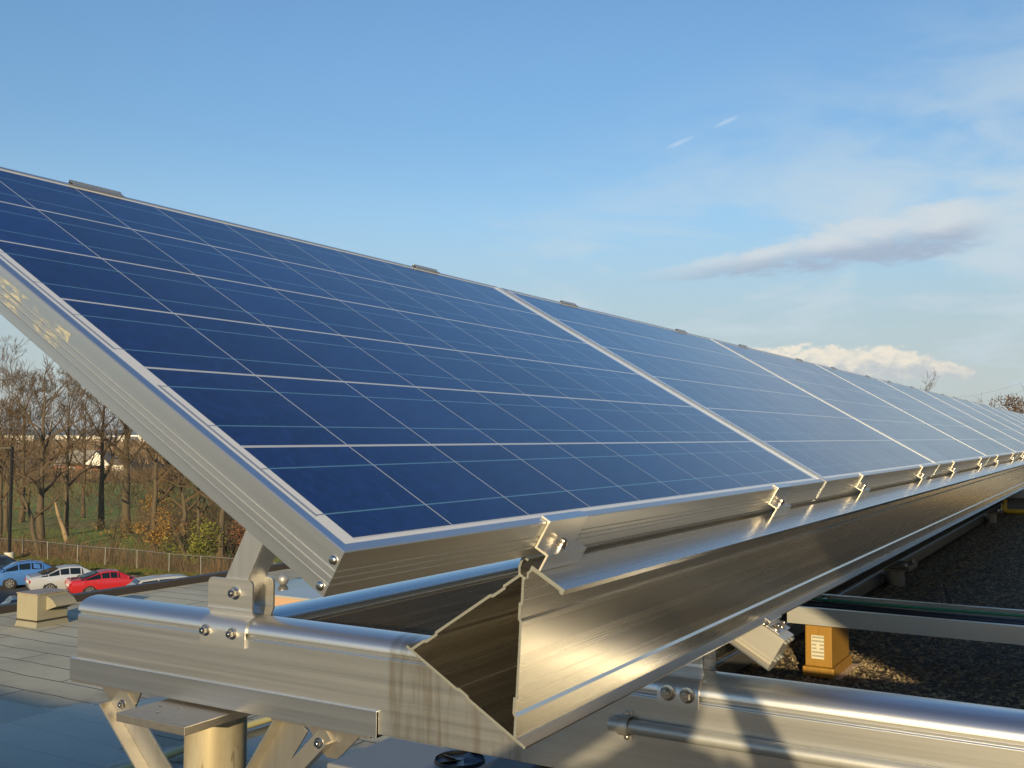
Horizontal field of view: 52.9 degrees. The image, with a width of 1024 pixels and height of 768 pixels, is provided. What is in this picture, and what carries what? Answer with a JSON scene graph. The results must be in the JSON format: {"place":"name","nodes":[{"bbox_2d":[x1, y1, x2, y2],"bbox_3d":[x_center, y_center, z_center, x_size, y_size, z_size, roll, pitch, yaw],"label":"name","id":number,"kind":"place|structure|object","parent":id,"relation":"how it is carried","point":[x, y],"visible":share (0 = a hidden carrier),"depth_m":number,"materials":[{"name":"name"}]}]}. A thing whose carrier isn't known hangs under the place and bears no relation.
{"place":"outdoors","nodes":[
{"label":"outdoors","id":0,"kind":"place"},
{"bbox_2d":[0,585,73,603],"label":"parking lot","id":1,"kind":"structure","parent":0,"point":[5,594],"depth_m":57.84,"materials":[{"name":"grey asphalt"}]},
{"bbox_2d":[0,554,15,567],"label":"parked car","id":2,"kind":"object","parent":1,"relation":"on","point":[5,560],"visible":0.08,"depth_m":61.25,"materials":[{"name":"black paint"}]},
{"bbox_2d":[0,559,53,589],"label":"parked car","id":3,"kind":"object","parent":1,"relation":"on","point":[13,574],"visible":0.61,"depth_m":59.08,"materials":[{"name":"blue paint"}]},
{"bbox_2d":[1,592,70,603],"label":"parked car","id":4,"kind":"object","parent":1,"relation":"on","point":[11,599],"visible":0.04,"depth_m":46.20,"materials":[{"name":"paint"}]},
{"bbox_2d":[25,564,92,589],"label":"parked car","id":5,"kind":"object","parent":1,"relation":"on","point":[54,577],"visible":0.4,"depth_m":57.17,"materials":[{"name":"silver metal"}]},
{"bbox_2d":[65,569,142,592],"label":"parked car","id":6,"kind":"object","parent":1,"relation":"on","point":[99,579],"visible":0.54,"depth_m":56.31,"materials":[{"name":"red paint"}]},
{"bbox_2d":[126,573,187,585],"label":"parked car","id":7,"kind":"object","parent":1,"relation":"on","point":[147,579],"visible":0.06,"depth_m":52.56,"materials":[{"name":"silver metal"}]},
{"bbox_2d":[1,429,137,435],"bbox_3d":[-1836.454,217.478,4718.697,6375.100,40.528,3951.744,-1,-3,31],"label":"distant hills","id":8,"kind":"structure","parent":0,"point":[62,432],"depth_m":4231.39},
{"bbox_2d":[55,437,117,441],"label":"building","id":9,"kind":"structure","parent":0,"point":[81,437],"depth_m":758.04,"materials":[{"name":"beige"}]},
{"bbox_2d":[108,436,136,440],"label":"building","id":10,"kind":"structure","parent":0,"point":[131,437],"depth_m":800.33,"materials":[{"name":"beige"}]},
{"bbox_2d":[0,437,281,575],"bbox_3d":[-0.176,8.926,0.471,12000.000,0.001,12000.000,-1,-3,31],"label":"ground","id":11,"kind":"structure","parent":0,"point":[89,512],"depth_m":103.09,"materials":[{"name":"green plant"}]},
{"bbox_2d":[0,446,14,558],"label":"lamp post","id":12,"kind":"object","parent":11,"relation":"on","point":[9,553],"visible":0.84,"depth_m":72.34,"materials":[{"name":"black metal"}]},
{"bbox_2d":[0,370,63,541],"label":"bare tree","id":13,"kind":"object","parent":11,"relation":"on","point":[1,477],"visible":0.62,"depth_m":81.68,"materials":[{"name":"brown plant"}]},
{"bbox_2d":[0,336,67,521],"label":"bare tree","id":14,"kind":"object","parent":11,"relation":"on","point":[22,505],"visible":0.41,"depth_m":103.22,"materials":[{"name":"brown plant"}]},
{"bbox_2d":[0,353,72,531],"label":"bare tree","id":15,"kind":"object","parent":11,"relation":"on","point":[5,519],"visible":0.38,"depth_m":93.04,"materials":[{"name":"brown plant"}]},
{"bbox_2d":[0,420,91,555],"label":"bare tree","id":16,"kind":"object","parent":11,"relation":"on","point":[22,494],"visible":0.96,"depth_m":74.50,"materials":[{"name":"brown plant"}]},
{"bbox_2d":[0,355,119,548],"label":"bare tree","id":17,"kind":"object","parent":11,"relation":"on","point":[40,526],"visible":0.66,"depth_m":77.65,"materials":[{"name":"brown plant"}]},
{"bbox_2d":[54,502,69,542],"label":"leaning bare tree trunk","id":18,"kind":"object","parent":11,"relation":"on","point":[62,526],"visible":0.82,"depth_m":83.22,"materials":[{"name":"brown wood"}]},
{"bbox_2d":[2,379,132,529],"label":"bare tree","id":19,"kind":"object","parent":11,"relation":"on","point":[102,478],"visible":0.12,"depth_m":95.88,"materials":[{"name":"brown plant"}]},
{"bbox_2d":[9,367,138,534],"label":"bare tree","id":20,"kind":"object","parent":11,"relation":"on","point":[66,505],"visible":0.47,"depth_m":90.44,"materials":[{"name":"brown plant"}]},
{"bbox_2d":[26,373,122,517],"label":"bare tree","id":21,"kind":"object","parent":11,"relation":"on","point":[84,482],"visible":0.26,"depth_m":108.72,"materials":[{"name":"brown plant"}]},
{"bbox_2d":[5,436,164,465],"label":"wood","id":22,"kind":"object","parent":11,"relation":"on","point":[120,446],"visible":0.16,"depth_m":317.60,"materials":[{"name":"brown plant"}]},
{"bbox_2d":[54,448,116,470],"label":"brick house","id":23,"kind":"structure","parent":11,"relation":"on","point":[90,452],"depth_m":225.40,"materials":[{"name":"brown"}]},
{"bbox_2d":[3,466,186,482],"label":"hedge thicket","id":24,"kind":"object","parent":11,"relation":"on","point":[98,473],"visible":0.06,"depth_m":191.50,"materials":[{"name":"brown plant"}]},
{"bbox_2d":[54,389,146,533],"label":"bare tree","id":25,"kind":"object","parent":11,"relation":"on","point":[126,500],"visible":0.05,"depth_m":92.07,"materials":[{"name":"brown plant"}]},
{"bbox_2d":[2,552,203,575],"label":"fallen leaves","id":26,"kind":"object","parent":11,"relation":"on","point":[100,567],"visible":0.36,"depth_m":68.42,"materials":[{"name":"brown plant"}]},
{"bbox_2d":[0,550,206,575],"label":"verge grass","id":27,"kind":"structure","parent":11,"relation":"on","point":[118,566],"depth_m":68.22,"materials":[{"name":"green plant"}]},
{"bbox_2d":[93,511,135,555],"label":"autumn bush","id":28,"kind":"object","parent":11,"relation":"on","point":[116,534],"visible":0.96,"depth_m":73.39,"materials":[{"name":"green plant"}]},
{"bbox_2d":[2,438,227,523],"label":"tree belt","id":29,"kind":"object","parent":11,"relation":"on","point":[60,489],"visible":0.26,"depth_m":107.62,"materials":[{"name":"brown plant"}]},
{"bbox_2d":[111,459,133,470],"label":"white garage","id":30,"kind":"structure","parent":11,"relation":"on","point":[118,464],"depth_m":224.37,"materials":[{"name":"white paint"}]},
{"bbox_2d":[94,415,181,554],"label":"bare tree","id":31,"kind":"object","parent":11,"relation":"on","point":[154,494],"visible":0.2,"depth_m":75.29,"materials":[{"name":"brown plant"}]},
{"bbox_2d":[0,538,275,574],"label":"chain link fence","id":32,"kind":"object","parent":11,"relation":"on","point":[169,568],"visible":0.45,"depth_m":68.37,"materials":[{"name":"silver metal"}]},
{"bbox_2d":[0,497,279,568],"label":"undergrowth","id":33,"kind":"object","parent":11,"relation":"on","point":[81,531],"visible":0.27,"depth_m":85.10,"materials":[{"name":"brown plant"}]},
{"bbox_2d":[0,530,282,574],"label":"dry weeds","id":34,"kind":"object","parent":11,"relation":"on","point":[100,552],"visible":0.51,"depth_m":70.16,"materials":[{"name":"brown plant"}]},
{"bbox_2d":[12,487,274,564],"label":"understory leaves","id":35,"kind":"object","parent":11,"relation":"on","point":[115,537],"visible":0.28,"depth_m":77.96,"materials":[{"name":"brown plant"}]},
{"bbox_2d":[140,463,179,536],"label":"autumn bush","id":36,"kind":"object","parent":11,"relation":"on","point":[161,502],"visible":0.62,"depth_m":81.06,"materials":[{"name":"orange plant"}]},
{"bbox_2d":[131,508,191,562],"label":"autumn bush","id":37,"kind":"object","parent":11,"relation":"on","point":[151,535],"visible":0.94,"depth_m":70.34,"materials":[{"name":"orange plant"}]},
{"bbox_2d":[124,432,204,552],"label":"bare tree","id":38,"kind":"object","parent":11,"relation":"on","point":[184,508],"visible":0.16,"depth_m":77.25,"materials":[{"name":"brown plant"}]},
{"bbox_2d":[133,445,224,565],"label":"bare tree","id":39,"kind":"object","parent":11,"relation":"on","point":[221,526],"visible":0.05,"depth_m":67.00,"materials":[{"name":"brown plant"}]},
{"bbox_2d":[123,491,244,556],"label":"scrub","id":40,"kind":"object","parent":11,"relation":"on","point":[210,516],"visible":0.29,"depth_m":85.44,"materials":[{"name":"brown plant"}]},
{"bbox_2d":[165,469,214,540],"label":"bare tree","id":41,"kind":"object","parent":11,"relation":"on","point":[199,506],"visible":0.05,"depth_m":81.06,"materials":[{"name":"brown plant"}]},
{"bbox_2d":[158,514,225,570],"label":"autumn bush","id":42,"kind":"object","parent":11,"relation":"on","point":[195,548],"visible":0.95,"depth_m":66.86,"materials":[{"name":"green plant"}]},
{"bbox_2d":[201,508,245,566],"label":"autumn bush","id":43,"kind":"object","parent":11,"relation":"on","point":[240,535],"visible":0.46,"depth_m":68.69,"materials":[{"name":"brown plant"}]},
{"bbox_2d":[919,370,936,390],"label":"bare tree","id":44,"kind":"object","parent":11,"relation":"on","point":[930,381],"visible":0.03,"depth_m":74.71,"materials":[{"name":"brown plant"}]},
{"bbox_2d":[989,386,1023,413],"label":"autumn bush","id":45,"kind":"object","parent":11,"relation":"on","point":[1014,407],"visible":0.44,"depth_m":65.99,"materials":[{"name":"brown plant"}]},
{"bbox_2d":[0,569,497,767],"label":"roof","id":46,"kind":"structure","parent":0,"point":[52,715],"depth_m":11.29,"materials":[{"name":"grey concrete"}]},
{"bbox_2d":[15,588,76,627],"bbox_3d":[-7.303,3.515,16.150,0.732,0.512,0.590,-1,-3,29],"label":"roof vent","id":47,"kind":"object","parent":46,"relation":"on","point":[41,607],"visible":1,"depth_m":16.00,"materials":[{"name":"beige metal"}]},
{"bbox_2d":[0,562,289,613],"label":"roof edge trim","id":48,"kind":"structure","parent":46,"relation":"on","point":[114,591],"depth_m":19.62,"materials":[{"name":"metal"}]},
{"bbox_2d":[116,698,251,767],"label":"support post","id":49,"kind":"object","parent":46,"relation":"on","point":[214,737],"visible":0.77,"depth_m":2.76,"materials":[{"name":"silver metal"}]},
{"bbox_2d":[99,690,171,767],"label":"angle brace","id":50,"kind":"object","parent":49,"relation":"attached to","point":[141,746],"visible":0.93,"depth_m":2.87,"materials":[{"name":"metal"}]},
{"bbox_2d":[246,720,308,767],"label":"angle brace","id":51,"kind":"object","parent":49,"relation":"attached to","point":[279,744],"visible":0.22,"depth_m":2.65,"materials":[{"name":"metal"}]},
{"bbox_2d":[284,729,333,767],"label":"angle brace","id":52,"kind":"object","parent":49,"relation":"attached to","point":[316,746],"visible":0.94,"depth_m":2.56,"materials":[{"name":"metal"}]},
{"bbox_2d":[70,594,1023,767],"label":"cross beam","id":53,"kind":"structure","parent":49,"relation":"on","point":[368,682],"depth_m":2.35,"materials":[{"name":"metal"}]},
{"bbox_2d":[71,679,141,705],"bbox_3d":[-1.133,0.903,2.968,0.293,0.086,0.105,-1,-3,31],"label":"gusset bracket","id":54,"kind":"object","parent":53,"relation":"attached to","point":[111,692],"visible":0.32,"depth_m":2.94,"materials":[{"name":"silver metal"}]},
{"bbox_2d":[199,576,275,648],"bbox_3d":[-0.730,0.602,2.747,0.162,0.170,0.153,-1,-3,31],"label":"saddle bracket","id":55,"kind":"object","parent":53,"relation":"attached to","point":[230,616],"visible":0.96,"depth_m":2.71,"materials":[{"name":"metal"}]},
{"bbox_2d":[226,530,275,601],"bbox_3d":[-0.588,0.252,2.693,0.405,0.665,0.070,-1,-3,31],"label":"strut","id":56,"kind":"object","parent":55,"relation":"on","point":[254,557],"visible":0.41,"depth_m":2.71,"materials":[{"name":"metal"}]},
{"bbox_2d":[271,718,370,758],"bbox_3d":[-0.447,0.883,2.563,0.315,0.082,0.105,-1,-3,31],"label":"gusset bracket","id":57,"kind":"object","parent":53,"relation":"attached to","point":[342,744],"visible":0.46,"depth_m":2.53,"materials":[{"name":"silver metal"}]},
{"bbox_2d":[273,558,520,635],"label":"tie beam","id":58,"kind":"structure","parent":53,"relation":"attached to","point":[429,605],"depth_m":3.30,"materials":[{"name":"metal"}]},
{"bbox_2d":[657,649,717,709],"bbox_3d":[0.360,0.565,2.103,0.087,0.162,0.153,-1,-3,31],"label":"saddle bracket","id":59,"kind":"object","parent":53,"relation":"attached to","point":[680,687],"visible":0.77,"depth_m":2.06,"materials":[{"name":"metal"}]},
{"bbox_2d":[406,458,1023,748],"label":"support rail","id":60,"kind":"object","parent":53,"relation":"on","point":[529,654],"visible":0.99,"depth_m":1.53,"materials":[{"name":"metal"}]},
{"bbox_2d":[0,167,824,596],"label":"solar panel","id":61,"kind":"object","parent":60,"relation":"on","point":[324,421],"visible":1,"depth_m":1.35,"materials":[{"name":"glass"},{"name":"silicon"},{"name":"aluminium"}]},
{"bbox_2d":[68,180,123,196],"bbox_3d":[-0.688,-0.295,1.685,0.013,0.058,0.098,33,14,28],"label":"top clamp","id":62,"kind":"object","parent":61,"relation":"attached to","point":[95,188],"visible":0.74,"depth_m":1.68,"materials":[{"name":"metal"}]},
{"bbox_2d":[412,264,439,273],"bbox_3d":[-0.217,-0.254,2.479,0.013,0.058,0.098,33,14,28],"label":"top clamp","id":63,"kind":"object","parent":61,"relation":"attached to","point":[425,268],"visible":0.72,"depth_m":2.47,"materials":[{"name":"metal"}]},
{"bbox_2d":[535,511,587,570],"bbox_3d":[0.060,0.186,1.228,0.021,0.064,0.098,-1,-3,31],"label":"clamp","id":64,"kind":"object","parent":60,"relation":"attached to","point":[558,544],"visible":1,"depth_m":1.22,"materials":[{"name":"metal"}]},
{"bbox_2d":[500,288,938,498],"bbox_3d":[0.748,0.036,3.256,0.996,0.046,1.650,33,14,28],"label":"solar panel","id":65,"kind":"object","parent":60,"relation":"on","point":[836,450],"visible":0.73,"depth_m":3.00,"materials":[{"name":"blue"}]},
{"bbox_2d":[560,300,577,306],"bbox_3d":[0.162,-0.220,3.120,0.013,0.058,0.098,33,14,28],"label":"top clamp","id":66,"kind":"object","parent":65,"relation":"attached to","point":[569,303],"visible":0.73,"depth_m":3.11,"materials":[{"name":"metal"}]},
{"bbox_2d":[768,483,791,517],"bbox_3d":[0.526,0.227,2.015,0.021,0.064,0.098,-1,-3,31],"label":"clamp","id":67,"kind":"object","parent":60,"relation":"attached to","point":[779,504],"visible":1,"depth_m":2.01,"materials":[{"name":"silver metal"}]},
{"bbox_2d":[712,339,989,474],"bbox_3d":[1.599,0.111,4.691,0.996,0.046,1.650,33,14,28],"label":"solar panel","id":68,"kind":"object","parent":60,"relation":"on","point":[943,450],"visible":0.75,"depth_m":4.51,"materials":[{"name":"blue"}]},
{"bbox_2d":[855,472,871,497],"bbox_3d":[0.911,0.261,2.663,0.021,0.064,0.098,-1,-3,31],"label":"clamp","id":69,"kind":"object","parent":60,"relation":"attached to","point":[862,487],"visible":1,"depth_m":2.65,"materials":[{"name":"silver metal"}]},
{"bbox_2d":[817,364,1017,464],"bbox_3d":[2.450,0.186,6.127,0.996,0.046,1.650,33,14,28],"label":"solar panel","id":70,"kind":"object","parent":60,"relation":"on","point":[992,449],"visible":0.77,"depth_m":5.99,"materials":[{"name":"blue"}]},
{"bbox_2d":[917,464,927,483],"bbox_3d":[1.377,0.302,3.450,0.021,0.064,0.098,-1,-3,31],"label":"clamp","id":71,"kind":"object","parent":60,"relation":"attached to","point":[921,474],"visible":1,"depth_m":3.44,"materials":[{"name":"silver metal"}]},
{"bbox_2d":[879,379,1023,458],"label":"solar panel","id":72,"kind":"object","parent":60,"relation":"on","point":[1002,438],"visible":0.71,"depth_m":7.44,"materials":[{"name":"blue"}]},
{"bbox_2d":[950,460,957,476],"bbox_3d":[1.761,0.336,4.098,0.021,0.064,0.098,-1,-3,31],"label":"clamp","id":73,"kind":"object","parent":60,"relation":"attached to","point":[953,469],"visible":1,"depth_m":4.09,"materials":[{"name":"silver metal"}]},
{"bbox_2d":[920,389,1023,442],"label":"solar panel","id":74,"kind":"object","parent":60,"relation":"on","point":[989,421],"visible":0.61,"depth_m":8.93,"materials":[{"name":"blue"}]},
{"bbox_2d":[978,457,983,469],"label":"clamp","id":75,"kind":"object","parent":60,"relation":"attached to","point":[980,463],"visible":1,"depth_m":4.87,"materials":[{"name":"silver metal"}]},
{"bbox_2d":[949,396,1023,434],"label":"solar panel","id":76,"kind":"object","parent":60,"relation":"on","point":[1005,422],"visible":0.58,"depth_m":10.41,"materials":[{"name":"blue"}]},
{"bbox_2d":[994,455,999,466],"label":"clamp","id":77,"kind":"object","parent":60,"relation":"attached to","point":[997,461],"visible":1,"depth_m":5.52,"materials":[{"name":"silver metal"}]},
{"bbox_2d":[973,402,1023,428],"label":"solar panel","id":78,"kind":"object","parent":60,"relation":"on","point":[1006,417],"visible":0.52,"depth_m":11.92,"materials":[{"name":"blue"}]},
{"bbox_2d":[987,405,1023,423],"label":"solar panel","id":79,"kind":"object","parent":60,"relation":"on","point":[1009,415],"visible":0.53,"depth_m":13.38,"materials":[{"name":"blue"}]},
{"bbox_2d":[1002,409,1023,419],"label":"solar panel","id":80,"kind":"object","parent":60,"relation":"on","point":[1015,414],"visible":0.45,"depth_m":14.74,"materials":[{"name":"blue"}]},
{"bbox_2d":[729,623,794,670],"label":"sloping beam","id":81,"kind":"structure","parent":53,"relation":"on","point":[763,646],"depth_m":2.00,"materials":[{"name":"metal"}]},
{"bbox_2d":[764,612,789,634],"bbox_3d":[0.522,0.471,2.025,0.039,0.014,0.080,33,14,28],"label":"rail clip","id":82,"kind":"object","parent":81,"relation":"attached to","point":[776,625],"visible":1,"depth_m":2.01,"materials":[{"name":"metal"}]},
{"bbox_2d":[607,709,938,767],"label":"conduit pipe","id":83,"kind":"object","parent":53,"relation":"attached to","point":[624,726],"visible":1,"depth_m":1.96,"materials":[{"name":"metal"}]},
{"bbox_2d":[117,717,272,767],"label":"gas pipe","id":84,"kind":"object","parent":46,"relation":"on","point":[172,753],"visible":0.21,"depth_m":9.56,"materials":[{"name":"beige metal"}]},
{"bbox_2d":[278,574,288,584],"bbox_3d":[-4.557,3.892,20.495,0.220,0.215,0.220,-1,-3,31],"label":"vent cap","id":85,"kind":"object","parent":46,"relation":"on","point":[283,579],"visible":1,"depth_m":20.42,"materials":[{"name":"silver metal"}]},
{"bbox_2d":[275,587,321,605],"bbox_3d":[-3.530,3.758,17.915,1.160,0.235,0.960,-1,-3,31],"label":"roof box","id":86,"kind":"object","parent":46,"relation":"on","point":[283,597],"visible":0.36,"depth_m":17.69,"materials":[{"name":"beige paint"}]},
{"bbox_2d":[327,737,496,767],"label":"condenser unit","id":87,"kind":"object","parent":46,"relation":"on","point":[390,752],"visible":0.98,"depth_m":6.67,"materials":[{"name":"paint"}]},
{"bbox_2d":[0,0,1023,429],"label":"sky","id":88,"kind":"structure","parent":0,"point":[839,184],"materials":[{"name":"blue"}]},
{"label":"building walls","id":89,"kind":"object","parent":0,"visible":0},
{"bbox_2d":[735,512,1023,709],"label":"gravel roof","id":90,"kind":"structure","parent":89,"relation":"on","point":[881,680],"depth_m":4.10,"materials":[{"name":"grey gravel"}]},
{"bbox_2d":[479,506,999,767],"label":"roof curb","id":91,"kind":"structure","parent":90,"relation":"on","point":[736,661],"depth_m":5.28,"materials":[{"name":"metal"}]},
{"bbox_2d":[803,624,858,679],"bbox_3d":[1.164,0.954,3.752,0.130,0.183,0.303,-1,-3,31],"label":"timber block","id":92,"kind":"object","parent":90,"relation":"on","point":[827,656],"depth_m":3.64,"materials":[{"name":"orange wood"}]},
{"bbox_2d":[787,594,1023,644],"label":"cable tray","id":93,"kind":"object","parent":92,"relation":"on","point":[955,629],"visible":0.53,"depth_m":3.54,"materials":[{"name":"metal"}]},
{"bbox_2d":[800,605,1023,625],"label":"power cable","id":94,"kind":"object","parent":93,"relation":"in","point":[874,612],"visible":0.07,"depth_m":3.78,"materials":[{"name":"black plastic"}]},
{"bbox_2d":[802,604,1023,624],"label":"power cable","id":95,"kind":"object","parent":93,"relation":"in","point":[913,614],"visible":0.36,"depth_m":3.67,"materials":[{"name":"black plastic"}]},
{"bbox_2d":[804,603,1023,622],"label":"power cable","id":96,"kind":"object","parent":93,"relation":"in","point":[980,618],"visible":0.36,"depth_m":3.66,"materials":[{"name":"black plastic"}]},
{"bbox_2d":[806,600,1023,620],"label":"power cable","id":97,"kind":"object","parent":93,"relation":"in","point":[831,603],"visible":0.37,"depth_m":3.84,"materials":[{"name":"black plastic"}]},
{"bbox_2d":[812,598,1023,616],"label":"ground wire","id":98,"kind":"object","parent":93,"relation":"in","point":[923,608],"visible":0.79,"depth_m":3.76,"materials":[{"name":"green"}]},
{"bbox_2d":[943,584,952,603],"bbox_3d":[1.833,0.917,4.248,0.031,0.296,0.985,-1,-3,28],"label":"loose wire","id":99,"kind":"object","parent":93,"relation":"hanging from","point":[946,592],"visible":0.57,"depth_m":3.86,"materials":[{"name":"black"}]},
{"bbox_2d":[717,500,1007,660],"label":"base beam","id":100,"kind":"structure","parent":90,"relation":"on","point":[725,650],"depth_m":5.67,"materials":[{"name":"metal"}]},
{"bbox_2d":[884,559,917,586],"bbox_3d":[2.196,1.085,5.911,0.210,0.145,0.280,-1,-3,31],"label":"support post","id":101,"kind":"object","parent":90,"relation":"on","point":[894,574],"visible":0.86,"depth_m":5.86,"materials":[{"name":"metal"}]},
{"bbox_2d":[985,508,1003,522],"bbox_3d":[4.779,1.313,10.268,0.210,0.145,0.280,-1,-3,31],"label":"support post","id":102,"kind":"object","parent":90,"relation":"on","point":[990,516],"visible":0.89,"depth_m":10.21,"materials":[{"name":"metal"}]},
{"bbox_2d":[999,489,1023,508],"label":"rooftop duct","id":103,"kind":"object","parent":90,"relation":"on","point":[1015,501],"visible":0.02,"depth_m":11.63,"materials":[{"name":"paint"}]},
{"bbox_2d":[1001,499,1023,514],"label":"gas pipe","id":104,"kind":"object","parent":90,"relation":"on","point":[1011,511],"visible":0.87,"depth_m":11.33,"materials":[{"name":"yellow metal"}]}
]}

